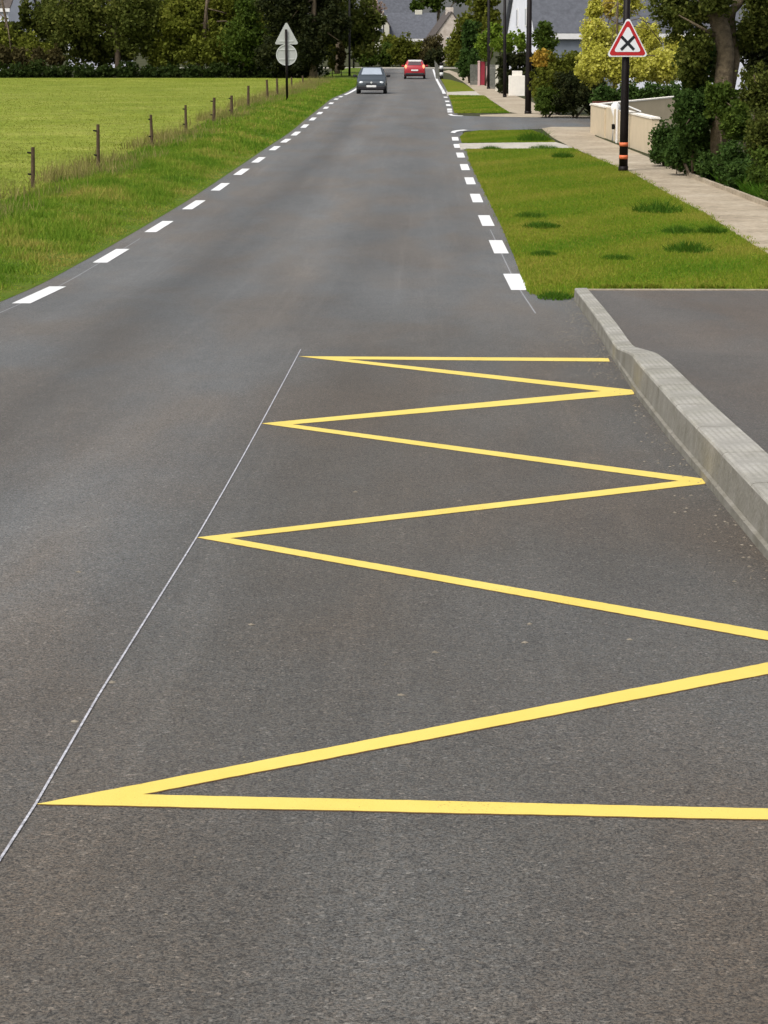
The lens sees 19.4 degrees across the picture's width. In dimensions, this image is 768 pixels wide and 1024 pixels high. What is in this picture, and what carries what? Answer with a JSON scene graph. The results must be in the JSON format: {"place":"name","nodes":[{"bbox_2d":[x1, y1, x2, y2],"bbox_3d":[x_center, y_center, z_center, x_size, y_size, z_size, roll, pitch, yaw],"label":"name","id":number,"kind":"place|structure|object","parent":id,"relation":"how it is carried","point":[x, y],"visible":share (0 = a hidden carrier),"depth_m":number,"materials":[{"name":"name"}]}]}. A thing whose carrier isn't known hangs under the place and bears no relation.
{"place":"outdoors","nodes":[
{"label":"outdoors","id":0,"kind":"place"},
{"bbox_2d":[0,77,316,200],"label":"field","id":1,"kind":"structure","parent":0,"point":[63,143],"depth_m":93.72,"materials":[{"name":"green plant"}]},
{"bbox_2d":[27,147,34,187],"bbox_3d":[-7.381,-7.129,47.098,0.163,1.006,0.087,-5,12,-21],"label":"fence post","id":2,"kind":"object","parent":1,"relation":"on","point":[32,153],"visible":0.87,"depth_m":47.05,"materials":[{"name":"brown wood"}]},
{"bbox_2d":[0,68,360,301],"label":"verge","id":3,"kind":"structure","parent":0,"point":[114,240],"depth_m":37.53,"materials":[{"name":"green plant"}]},
{"bbox_2d":[93,124,99,166],"bbox_3d":[-6.837,-8.592,53.549,0.159,1.251,0.085,-5,12,-21],"label":"fence post","id":4,"kind":"object","parent":3,"relation":"on","point":[97,131],"visible":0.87,"depth_m":53.50,"materials":[{"name":"brown wood"}]},
{"bbox_2d":[148,115,153,146],"bbox_3d":[-6.705,-10.873,64.724,0.146,1.090,0.086,-5,12,-21],"label":"fence post","id":5,"kind":"object","parent":3,"relation":"on","point":[151,130],"visible":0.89,"depth_m":64.69,"materials":[{"name":"brown wood"}]},
{"bbox_2d":[0,75,334,221],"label":"dry grass","id":6,"kind":"structure","parent":3,"relation":"on","point":[79,166],"depth_m":57.79,"materials":[{"name":"plant"}]},
{"bbox_2d":[183,105,186,128],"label":"fence post","id":7,"kind":"object","parent":3,"relation":"on","point":[185,114],"visible":0.82,"depth_m":72.94,"materials":[{"name":"brown wood"}]},
{"bbox_2d":[210,98,215,120],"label":"fence post","id":8,"kind":"object","parent":3,"relation":"on","point":[213,114],"visible":0.89,"depth_m":80.67,"materials":[{"name":"brown wood"}]},
{"bbox_2d":[133,78,356,153],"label":"verge grass","id":9,"kind":"structure","parent":3,"relation":"on","point":[333,88],"depth_m":78.31,"materials":[{"name":"plant"}]},
{"bbox_2d":[275,23,297,99],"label":"road sign","id":10,"kind":"object","parent":3,"relation":"on","point":[286,54],"visible":0.98,"depth_m":101.75,"materials":[{"name":"grey metal"}]},
{"bbox_2d":[335,41,346,75],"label":"roadside bush","id":11,"kind":"object","parent":3,"relation":"on","point":[341,54],"visible":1,"depth_m":182.08,"materials":[{"name":"green plant"}]},
{"bbox_2d":[348,0,350,75],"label":"street pole","id":12,"kind":"object","parent":3,"relation":"on","point":[349,54],"visible":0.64,"depth_m":182.02,"materials":[{"name":"black metal"}]},
{"bbox_2d":[37,0,507,33],"label":"sky","id":13,"kind":"structure","parent":0,"point":[457,10],"materials":[{"name":"white"}]},
{"bbox_2d":[143,67,498,67],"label":"lane","id":14,"kind":"structure","parent":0,"point":[384,67],"depth_m":227.11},
{"bbox_2d":[0,69,767,1023],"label":"road","id":15,"kind":"structure","parent":0,"point":[216,807],"depth_m":7.21,"materials":[{"name":"asphalt"}]},
{"bbox_2d":[353,67,389,93],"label":"car","id":16,"kind":"object","parent":15,"relation":"on","point":[371,78],"visible":1,"depth_m":124.68,"materials":[{"name":"grey paint"}]},
{"bbox_2d":[18,281,767,961],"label":"grit","id":17,"kind":"object","parent":15,"relation":"on","point":[566,523],"visible":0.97,"depth_m":11.84,"materials":[{"name":"gravel"}]},
{"bbox_2d":[402,60,427,78],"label":"car","id":18,"kind":"object","parent":15,"relation":"on","point":[414,67],"visible":1,"depth_m":174.34,"materials":[{"name":"red paint"}]},
{"bbox_2d":[459,142,571,149],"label":"gravel strip","id":19,"kind":"object","parent":15,"relation":"on","point":[499,145],"visible":0.89,"depth_m":66.07,"materials":[{"name":"gravel"}]},
{"bbox_2d":[537,290,573,300],"bbox_3d":[1.781,-2.295,23.528,0.531,0.108,0.554,-10,15,-39],"label":"grass tuft","id":20,"kind":"object","parent":15,"relation":"on","point":[552,296],"visible":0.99,"depth_m":23.45,"materials":[{"name":"plant"}]},
{"bbox_2d":[574,288,767,560],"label":"kerb","id":21,"kind":"structure","parent":15,"relation":"on","point":[724,456],"depth_m":11.61,"materials":[{"name":"concrete"}]},
{"bbox_2d":[23,38,760,185],"bbox_3d":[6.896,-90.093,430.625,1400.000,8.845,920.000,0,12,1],"label":"ground","id":22,"kind":"structure","parent":0,"point":[141,62],"depth_m":184.32,"materials":[{"name":"soil"}]},
{"bbox_2d":[0,0,38,31],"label":"white house","id":23,"kind":"structure","parent":22,"relation":"on","point":[11,9],"depth_m":210.41,"materials":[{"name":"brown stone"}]},
{"bbox_2d":[0,0,53,71],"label":"broadleaf tree","id":24,"kind":"object","parent":22,"relation":"on","point":[8,38],"visible":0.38,"depth_m":184.73,"materials":[{"name":"green plant"}]},
{"bbox_2d":[0,42,65,70],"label":"bramble","id":25,"kind":"object","parent":22,"relation":"on","point":[53,56],"visible":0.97,"depth_m":181.01,"materials":[{"name":"green plant"}]},
{"bbox_2d":[37,0,163,69],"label":"broadleaf tree","id":26,"kind":"object","parent":22,"relation":"on","point":[132,24],"visible":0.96,"depth_m":183.03,"materials":[{"name":"green plant"}]},
{"bbox_2d":[68,3,132,68],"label":"white house","id":27,"kind":"structure","parent":22,"relation":"on","point":[89,63],"depth_m":218.32,"materials":[{"name":"stone"}]},
{"bbox_2d":[0,57,329,77],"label":"undergrowth","id":28,"kind":"object","parent":22,"relation":"on","point":[35,69],"visible":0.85,"depth_m":179.23,"materials":[{"name":"plant"}]},
{"bbox_2d":[3,0,386,68],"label":"wood","id":29,"kind":"object","parent":22,"relation":"on","point":[368,22],"visible":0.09,"depth_m":194.07,"materials":[{"name":"plant"}]},
{"bbox_2d":[143,0,267,75],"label":"broadleaf tree","id":30,"kind":"object","parent":22,"relation":"on","point":[181,19],"visible":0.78,"depth_m":181.83,"materials":[{"name":"green plant"}]},
{"bbox_2d":[216,0,271,77],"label":"bushy tree","id":31,"kind":"object","parent":22,"relation":"on","point":[244,33],"visible":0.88,"depth_m":178.27,"materials":[{"name":"green plant"}]},
{"bbox_2d":[252,0,354,77],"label":"evergreen tree","id":32,"kind":"object","parent":22,"relation":"on","point":[312,31],"visible":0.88,"depth_m":175.71,"materials":[{"name":"green plant"}]},
{"bbox_2d":[328,44,336,75],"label":"roadside bush","id":33,"kind":"object","parent":22,"relation":"on","point":[331,65],"visible":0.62,"depth_m":182.27,"materials":[{"name":"green plant"}]},
{"bbox_2d":[334,0,355,73],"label":"broadleaf tree","id":34,"kind":"object","parent":22,"relation":"on","point":[337,71],"visible":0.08,"depth_m":192.02,"materials":[{"name":"green plant"}]},
{"bbox_2d":[356,42,394,66],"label":"hedge bush","id":35,"kind":"object","parent":22,"relation":"on","point":[383,58],"visible":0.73,"depth_m":233.24,"materials":[{"name":"green plant"}]},
{"bbox_2d":[364,1,386,15],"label":"blossom tree","id":36,"kind":"object","parent":22,"relation":"on","point":[381,8],"visible":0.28,"depth_m":268.28,"materials":[{"name":"pink plant"}]},
{"bbox_2d":[375,14,390,46],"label":"beige cottage","id":37,"kind":"structure","parent":22,"relation":"on","point":[387,26],"depth_m":273.81,"materials":[{"name":"paint"}]},
{"bbox_2d":[377,0,413,15],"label":"pink house","id":38,"kind":"structure","parent":22,"relation":"on","point":[397,6],"depth_m":311.65,"materials":[{"name":"stone"}]},
{"bbox_2d":[379,31,422,66],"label":"hedge bush","id":39,"kind":"object","parent":22,"relation":"on","point":[403,50],"visible":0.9,"depth_m":230.83,"materials":[{"name":"green plant"}]},
{"bbox_2d":[387,10,436,43],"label":"slate cottage","id":40,"kind":"structure","parent":22,"relation":"on","point":[418,24],"depth_m":278.76,"materials":[{"name":"grey stone"}]},
{"bbox_2d":[416,33,443,64],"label":"hedge bush","id":41,"kind":"object","parent":22,"relation":"on","point":[435,42],"visible":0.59,"depth_m":232.28,"materials":[{"name":"green plant"}]},
{"bbox_2d":[424,46,446,66],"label":"hedge bush","id":42,"kind":"object","parent":22,"relation":"on","point":[437,55],"visible":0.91,"depth_m":228.88,"materials":[{"name":"green plant"}]},
{"bbox_2d":[434,60,438,78],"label":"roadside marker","id":43,"kind":"object","parent":22,"relation":"on","point":[436,70],"visible":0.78,"depth_m":175.01,"materials":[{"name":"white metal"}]},
{"bbox_2d":[409,0,473,20],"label":"broadleaf tree","id":44,"kind":"object","parent":22,"relation":"on","point":[437,6],"visible":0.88,"depth_m":301.69,"materials":[{"name":"green plant"}]},
{"bbox_2d":[425,7,460,61],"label":"stone house","id":45,"kind":"structure","parent":22,"relation":"on","point":[444,25],"depth_m":266.19,"materials":[{"name":"brown stone"}]},
{"bbox_2d":[443,37,461,66],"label":"hedge bush","id":46,"kind":"object","parent":22,"relation":"on","point":[452,57],"visible":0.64,"depth_m":226.65,"materials":[{"name":"green plant"}]},
{"bbox_2d":[454,18,482,82],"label":"clipped conifer","id":47,"kind":"object","parent":22,"relation":"on","point":[468,56],"visible":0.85,"depth_m":156.02,"materials":[{"name":"green plant"}]},
{"bbox_2d":[447,0,501,51],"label":"broadleaf tree","id":48,"kind":"object","parent":22,"relation":"on","point":[479,9],"visible":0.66,"depth_m":162.92,"materials":[{"name":"green plant"}]},
{"bbox_2d":[473,22,502,85],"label":"garden shrub","id":49,"kind":"object","parent":22,"relation":"on","point":[481,41],"visible":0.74,"depth_m":146.15,"materials":[{"name":"green plant"}]},
{"bbox_2d":[489,28,525,80],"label":"garden shrub","id":50,"kind":"object","parent":22,"relation":"on","point":[518,41],"visible":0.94,"depth_m":126.77,"materials":[{"name":"green plant"}]},
{"bbox_2d":[495,50,537,93],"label":"clipped hedge","id":51,"kind":"object","parent":22,"relation":"on","point":[514,59],"visible":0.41,"depth_m":124.28,"materials":[{"name":"green plant"}]},
{"bbox_2d":[508,71,524,95],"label":"gate pillar","id":52,"kind":"structure","parent":22,"relation":"on","point":[516,85],"depth_m":119.66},
{"bbox_2d":[529,47,553,68],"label":"flowering bush","id":53,"kind":"object","parent":22,"relation":"on","point":[540,58],"visible":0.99,"depth_m":88.85,"materials":[{"name":"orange plant"}]},
{"bbox_2d":[532,20,559,51],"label":"garden shrub","id":54,"kind":"object","parent":22,"relation":"on","point":[542,35],"visible":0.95,"depth_m":94.50,"materials":[{"name":"green plant"}]},
{"bbox_2d":[534,82,569,117],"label":"garden shrub","id":55,"kind":"object","parent":22,"relation":"on","point":[543,105],"visible":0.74,"depth_m":85.85,"materials":[{"name":"green plant"}]},
{"bbox_2d":[527,48,579,114],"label":"garden shrub","id":56,"kind":"object","parent":22,"relation":"on","point":[544,76],"visible":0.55,"depth_m":88.64,"materials":[{"name":"green plant"}]},
{"bbox_2d":[549,69,608,117],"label":"garden shrub","id":57,"kind":"object","parent":22,"relation":"on","point":[575,92],"visible":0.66,"depth_m":85.17,"materials":[{"name":"green plant"}]},
{"bbox_2d":[587,0,616,26],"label":"golden tree","id":58,"kind":"object","parent":22,"relation":"on","point":[608,6],"visible":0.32,"depth_m":87.51,"materials":[{"name":"yellow plant"}]},
{"bbox_2d":[611,102,620,140],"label":"gate pillar","id":59,"kind":"object","parent":22,"relation":"on","point":[613,106],"visible":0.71,"depth_m":68.74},
{"bbox_2d":[590,102,660,153],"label":"garden wall","id":60,"kind":"structure","parent":22,"relation":"on","point":[640,126],"depth_m":67.56,"materials":[{"name":"beige concrete"}]},
{"bbox_2d":[506,0,748,89],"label":"slate house","id":61,"kind":"structure","parent":22,"relation":"on","point":[564,17],"depth_m":133.78,"materials":[{"name":"paint"}]},
{"bbox_2d":[550,39,612,87],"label":"garage door","id":62,"kind":"structure","parent":61,"relation":"in","point":[568,45],"depth_m":133.23,"materials":[{"name":"metal"}]},
{"bbox_2d":[573,0,683,97],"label":"golden tree","id":63,"kind":"object","parent":22,"relation":"on","point":[596,63],"visible":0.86,"depth_m":81.56,"materials":[{"name":"yellow plant"}]},
{"bbox_2d":[588,80,681,102],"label":"clipped hedge","id":64,"kind":"object","parent":22,"relation":"on","point":[601,92],"visible":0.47,"depth_m":78.30,"materials":[{"name":"green plant"}]},
{"bbox_2d":[600,96,675,126],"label":"garden wall","id":65,"kind":"structure","parent":22,"relation":"on","point":[657,107],"depth_m":76.50,"materials":[{"name":"paint"}]},
{"bbox_2d":[647,117,696,171],"bbox_3d":[7.192,-8.830,54.387,1.204,1.335,3.796,-1,12,-5],"label":"ground shrub","id":66,"kind":"object","parent":22,"relation":"on","point":[662,130],"visible":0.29,"depth_m":55.45,"materials":[{"name":"green plant"}]},
{"bbox_2d":[588,289,767,290],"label":"pavement edging","id":67,"kind":"object","parent":22,"relation":"on","point":[692,289],"visible":0.2,"depth_m":23.28,"materials":[{"name":"concrete"}]},
{"bbox_2d":[659,39,716,175],"bbox_3d":[6.927,-9.105,50.783,1.303,3.338,2.681,0,12,1],"label":"evergreen shrub","id":68,"kind":"object","parent":22,"relation":"on","point":[690,127],"visible":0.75,"depth_m":50.25,"materials":[{"name":"green plant"}]},
{"bbox_2d":[645,0,767,155],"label":"broadleaf tree","id":69,"kind":"object","parent":22,"relation":"on","point":[679,17],"visible":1,"depth_m":49.78,"materials":[{"name":"green plant"}]},
{"bbox_2d":[647,147,767,200],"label":"weeds","id":70,"kind":"object","parent":22,"relation":"on","point":[747,188],"visible":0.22,"depth_m":44.63,"materials":[{"name":"plant"}]},
{"bbox_2d":[693,127,753,189],"bbox_3d":[7.357,-7.667,48.716,1.146,1.424,5.748,0,12,1],"label":"ground shrub","id":71,"kind":"object","parent":22,"relation":"on","point":[732,159],"visible":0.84,"depth_m":47.76,"materials":[{"name":"green plant"}]},
{"bbox_2d":[681,170,767,206],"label":"path edging","id":72,"kind":"object","parent":22,"relation":"on","point":[734,191],"visible":0.59,"depth_m":45.65,"materials":[{"name":"concrete"}]},
{"bbox_2d":[702,77,751,164],"bbox_3d":[7.438,-8.178,48.559,1.091,2.399,1.796,0,12,1],"label":"evergreen shrub","id":73,"kind":"object","parent":22,"relation":"on","point":[729,108],"visible":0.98,"depth_m":48.31,"materials":[{"name":"green plant"}]},
{"bbox_2d":[709,17,767,159],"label":"evergreen tree","id":74,"kind":"object","parent":22,"relation":"on","point":[753,58],"visible":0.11,"depth_m":52.62,"materials":[{"name":"green plant"}]},
{"bbox_2d":[735,59,767,166],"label":"woody shrub","id":75,"kind":"object","parent":22,"relation":"on","point":[755,94],"visible":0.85,"depth_m":48.49,"materials":[{"name":"green plant"}]},
{"bbox_2d":[743,143,767,199],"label":"ground shrub","id":76,"kind":"object","parent":22,"relation":"on","point":[758,174],"visible":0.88,"depth_m":44.71,"materials":[{"name":"green plant"}]},
{"bbox_2d":[441,79,473,91],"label":"lawn","id":77,"kind":"structure","parent":0,"point":[452,86],"depth_m":145.02,"materials":[{"name":"plant"}]},
{"bbox_2d":[446,91,479,95],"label":"dirt strip","id":78,"kind":"object","parent":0,"point":[464,93],"visible":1,"depth_m":125.26,"materials":[{"name":"concrete"}]},
{"bbox_2d":[443,70,590,117],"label":"footpath","id":79,"kind":"structure","parent":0,"point":[515,105],"depth_m":104.80,"materials":[{"name":"concrete"}]},
{"bbox_2d":[470,64,477,84],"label":"board fence","id":80,"kind":"object","parent":79,"relation":"on","point":[472,75],"visible":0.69,"depth_m":150.12,"materials":[{"name":"wood"}]},
{"bbox_2d":[480,62,484,84],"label":"garden gate","id":81,"kind":"structure","parent":79,"relation":"on","point":[482,73],"depth_m":147.23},
{"bbox_2d":[487,0,489,88],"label":"street pole","id":82,"kind":"object","parent":79,"relation":"on","point":[488,42],"visible":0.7,"depth_m":137.00,"materials":[{"name":"brown metal"}]},
{"bbox_2d":[490,64,495,88],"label":"board fence","id":83,"kind":"object","parent":79,"relation":"on","point":[492,70],"visible":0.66,"depth_m":137.34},
{"bbox_2d":[503,0,506,96],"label":"street pole","id":84,"kind":"object","parent":79,"relation":"on","point":[504,50],"visible":0.85,"depth_m":115.48,"materials":[{"name":"brown metal"}]},
{"bbox_2d":[524,0,531,113],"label":"street pole","id":85,"kind":"object","parent":79,"relation":"on","point":[528,56],"visible":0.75,"depth_m":89.48,"materials":[{"name":"brown metal"}]},
{"bbox_2d":[451,114,590,133],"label":"side road","id":86,"kind":"structure","parent":0,"point":[469,123],"depth_m":80.98,"materials":[{"name":"asphalt"}]},
{"bbox_2d":[467,146,767,297],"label":"lawn","id":87,"kind":"structure","parent":0,"point":[618,223],"depth_m":36.72,"materials":[{"name":"plant"}]},
{"bbox_2d":[463,148,538,286],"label":"edge grass","id":88,"kind":"structure","parent":87,"relation":"on","point":[508,236],"depth_m":36.07,"materials":[{"name":"plant"}]},
{"bbox_2d":[515,209,546,217],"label":"grass tuft","id":89,"kind":"object","parent":87,"relation":"on","point":[532,214],"visible":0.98,"depth_m":38.72,"materials":[{"name":"plant"}]},
{"bbox_2d":[522,219,561,228],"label":"grass tuft","id":90,"kind":"object","parent":87,"relation":"on","point":[536,224],"visible":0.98,"depth_m":36.19,"materials":[{"name":"plant"}]},
{"bbox_2d":[527,144,557,148],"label":"grass tuft","id":91,"kind":"object","parent":87,"relation":"on","point":[545,147],"visible":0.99,"depth_m":64.36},
{"bbox_2d":[530,248,557,255],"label":"grass tuft","id":92,"kind":"object","parent":87,"relation":"on","point":[546,252],"visible":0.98,"depth_m":30.56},
{"bbox_2d":[529,287,573,295],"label":"edge grass","id":93,"kind":"structure","parent":87,"relation":"on","point":[539,290],"depth_m":24.15,"materials":[{"name":"plant"}]},
{"bbox_2d":[549,151,574,157],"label":"grass tuft","id":94,"kind":"object","parent":87,"relation":"on","point":[563,154],"visible":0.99,"depth_m":59.55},
{"bbox_2d":[598,253,635,259],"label":"grass tuft","id":95,"kind":"object","parent":87,"relation":"on","point":[610,256],"visible":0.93,"depth_m":29.87,"materials":[{"name":"plant"}]},
{"bbox_2d":[618,0,629,170],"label":"street pole","id":96,"kind":"object","parent":87,"relation":"on","point":[623,142],"visible":0.84,"depth_m":53.20,"materials":[{"name":"brown metal"}]},
{"bbox_2d":[608,19,646,56],"bbox_3d":[5.721,-11.130,52.821,0.911,0.867,0.073,0,12,1],"label":"warning sign","id":97,"kind":"object","parent":96,"relation":"attached to","point":[627,42],"visible":1,"depth_m":52.82,"materials":[{"name":"metal"}]},
{"bbox_2d":[630,196,684,213],"bbox_3d":[4.854,-5.514,40.107,1.094,0.308,1.436,0,12,1],"label":"grass tuft","id":98,"kind":"object","parent":87,"relation":"on","point":[655,207],"visible":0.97,"depth_m":39.99,"materials":[{"name":"plant"}]},
{"bbox_2d":[589,281,767,288],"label":"edge grass","id":99,"kind":"structure","parent":87,"relation":"on","point":[623,285],"depth_m":24.25,"materials":[{"name":"plant"}]},
{"bbox_2d":[660,223,696,233],"bbox_3d":[4.612,-4.443,35.104,0.628,0.157,0.859,0,12,1],"label":"grass tuft","id":100,"kind":"object","parent":87,"relation":"on","point":[678,230],"visible":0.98,"depth_m":35.01,"materials":[{"name":"plant"}]},
{"bbox_2d":[661,237,717,253],"bbox_3d":[4.215,-3.745,31.324,0.850,0.221,0.992,-8,14,-33],"label":"grass tuft","id":101,"kind":"object","parent":87,"relation":"on","point":[691,247],"visible":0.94,"depth_m":31.19,"materials":[{"name":"plant"}]},
{"bbox_2d":[696,224,730,233],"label":"grass tuft","id":102,"kind":"object","parent":87,"relation":"on","point":[709,229],"visible":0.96,"depth_m":35.02,"materials":[{"name":"plant"}]},
{"bbox_2d":[542,127,767,252],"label":"footpath","id":103,"kind":"structure","parent":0,"point":[746,217],"depth_m":46.99,"materials":[{"name":"concrete"}]},
{"bbox_2d":[589,290,767,453],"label":"pavement","id":104,"kind":"structure","parent":0,"point":[711,347],"depth_m":17.73,"materials":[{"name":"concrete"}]},
{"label":"lawn","id":105,"kind":"structure","parent":0,"visible":0},
{"bbox_2d":[460,129,554,142],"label":"lawn grass","id":106,"kind":"structure","parent":105,"relation":"on","point":[475,136],"depth_m":71.13,"materials":[{"name":"plant"}]},
{"bbox_2d":[516,125,557,141],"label":"grass tuft","id":107,"kind":"object","parent":105,"relation":"on","point":[531,137],"visible":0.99,"depth_m":68.68,"materials":[{"name":"plant"}]},
{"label":"lawn","id":108,"kind":"structure","parent":0,"visible":0},
{"bbox_2d":[449,95,509,112],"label":"lawn grass","id":109,"kind":"structure","parent":108,"relation":"on","point":[484,102],"depth_m":100.62,"materials":[{"name":"plant"}]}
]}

